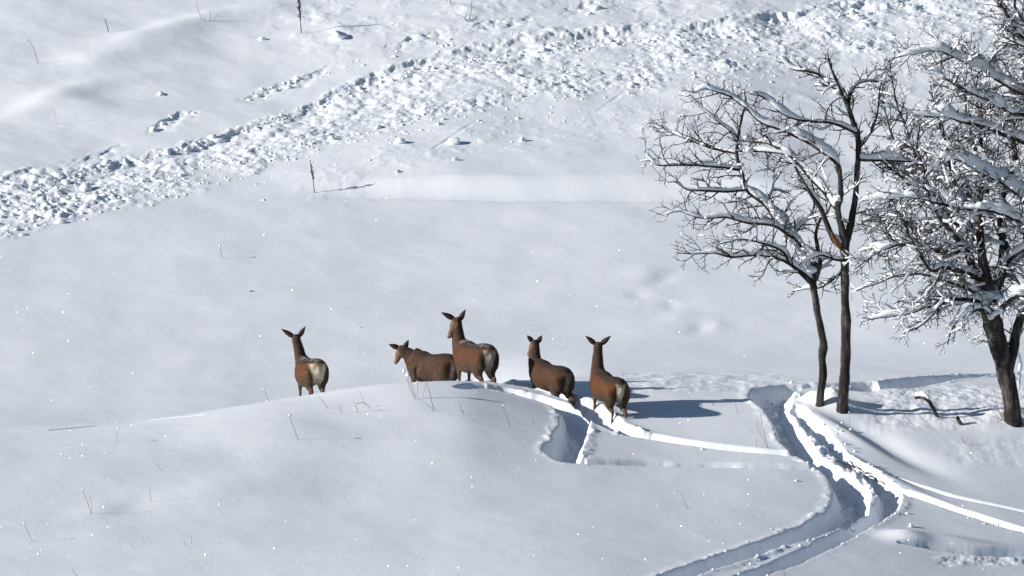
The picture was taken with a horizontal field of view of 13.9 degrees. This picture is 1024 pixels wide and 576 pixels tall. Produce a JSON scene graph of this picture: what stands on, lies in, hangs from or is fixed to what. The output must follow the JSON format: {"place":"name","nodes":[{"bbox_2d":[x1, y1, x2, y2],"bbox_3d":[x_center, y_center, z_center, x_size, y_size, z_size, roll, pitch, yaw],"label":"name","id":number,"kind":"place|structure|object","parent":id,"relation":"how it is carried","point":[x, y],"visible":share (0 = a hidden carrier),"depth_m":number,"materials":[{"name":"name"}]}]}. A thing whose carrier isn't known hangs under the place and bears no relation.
{"place":"outdoors","nodes":[
{"label":"outdoors","id":0,"kind":"place"},
{"bbox_2d":[0,0,1023,575],"bbox_3d":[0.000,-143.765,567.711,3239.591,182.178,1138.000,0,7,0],"label":"snow ground","id":1,"kind":"structure","parent":0,"point":[164,314],"depth_m":96.51,"materials":[{"name":"white snow"}]},
{"bbox_2d":[297,0,302,32],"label":"dock plant","id":2,"kind":"object","parent":1,"relation":"on","point":[299,7],"visible":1,"depth_m":121.84,"materials":[{"name":"plant"}]},
{"bbox_2d":[281,326,328,395],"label":"red deer","id":3,"kind":"object","parent":1,"relation":"on","point":[309,373],"visible":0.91,"depth_m":81.94},
{"bbox_2d":[310,161,314,192],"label":"dock plant","id":4,"kind":"object","parent":1,"relation":"on","point":[312,173],"visible":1,"depth_m":106.80,"materials":[{"name":"plant"}]},
{"bbox_2d":[332,30,347,38],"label":"snow block","id":5,"kind":"object","parent":1,"relation":"on","point":[338,34],"depth_m":120.99,"materials":[{"name":"white snow"}]},
{"bbox_2d":[395,137,404,143],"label":"snow block","id":6,"kind":"object","parent":1,"relation":"on","point":[400,140],"depth_m":110.55,"materials":[{"name":"white snow"}]},
{"bbox_2d":[403,369,415,398],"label":"dry weed","id":7,"kind":"object","parent":1,"relation":"on","point":[407,374],"visible":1,"depth_m":79.19,"materials":[{"name":"beige plant"}]},
{"bbox_2d":[389,340,457,381],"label":"red deer","id":8,"kind":"object","parent":1,"relation":"on","point":[438,367],"visible":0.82,"depth_m":83.26},
{"bbox_2d":[445,137,459,144],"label":"snow block","id":9,"kind":"object","parent":1,"relation":"on","point":[453,141],"depth_m":110.36,"materials":[{"name":"white snow"}]},
{"bbox_2d":[441,309,498,382],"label":"red deer","id":10,"kind":"object","parent":1,"relation":"on","point":[474,359],"visible":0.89,"depth_m":82.17},
{"bbox_2d":[1,103,1004,572],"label":"frost crystals","id":11,"kind":"object","parent":1,"relation":"on","point":[367,541],"visible":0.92,"depth_m":75.40,"materials":[{"name":"white snow"}]},
{"bbox_2d":[0,0,1021,235],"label":"avalanche debris","id":12,"kind":"object","parent":1,"relation":"on","point":[85,186],"visible":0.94,"depth_m":114.58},
{"bbox_2d":[527,335,574,407],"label":"red deer","id":13,"kind":"object","parent":1,"relation":"on","point":[556,380],"visible":0.9,"depth_m":81.56},
{"bbox_2d":[586,336,629,424],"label":"red deer","id":14,"kind":"object","parent":1,"relation":"on","point":[609,390],"visible":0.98,"depth_m":80.09},
{"bbox_2d":[636,81,838,406],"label":"tree","id":15,"kind":"object","parent":1,"relation":"on","point":[809,271],"visible":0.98,"depth_m":80.53,"materials":[{"name":"brown plant"}]},
{"bbox_2d":[506,381,998,575],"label":"snow crumbs","id":16,"kind":"object","parent":1,"relation":"on","point":[842,512],"visible":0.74,"depth_m":76.74,"materials":[{"name":"white snow"}]},
{"bbox_2d":[756,413,767,446],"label":"dry tuft","id":17,"kind":"object","parent":1,"relation":"on","point":[759,432],"visible":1,"depth_m":78.18,"materials":[{"name":"beige plant"}]},
{"bbox_2d":[680,45,927,413],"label":"tree","id":18,"kind":"object","parent":1,"relation":"on","point":[841,240],"visible":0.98,"depth_m":80.15,"materials":[{"name":"brown plant"}]},
{"bbox_2d":[914,391,939,417],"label":"fallen branch","id":19,"kind":"object","parent":1,"relation":"on","point":[924,395],"visible":1,"depth_m":80.74,"materials":[{"name":"brown wood"}]},
{"bbox_2d":[841,0,1023,427],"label":"tree","id":20,"kind":"object","parent":1,"relation":"on","point":[989,299],"visible":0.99,"depth_m":79.50,"materials":[{"name":"white plant"}]},
{"bbox_2d":[956,416,962,424],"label":"fallen branch","id":21,"kind":"object","parent":1,"relation":"on","point":[959,421],"visible":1,"depth_m":80.40,"materials":[{"name":"brown wood"}]}
]}

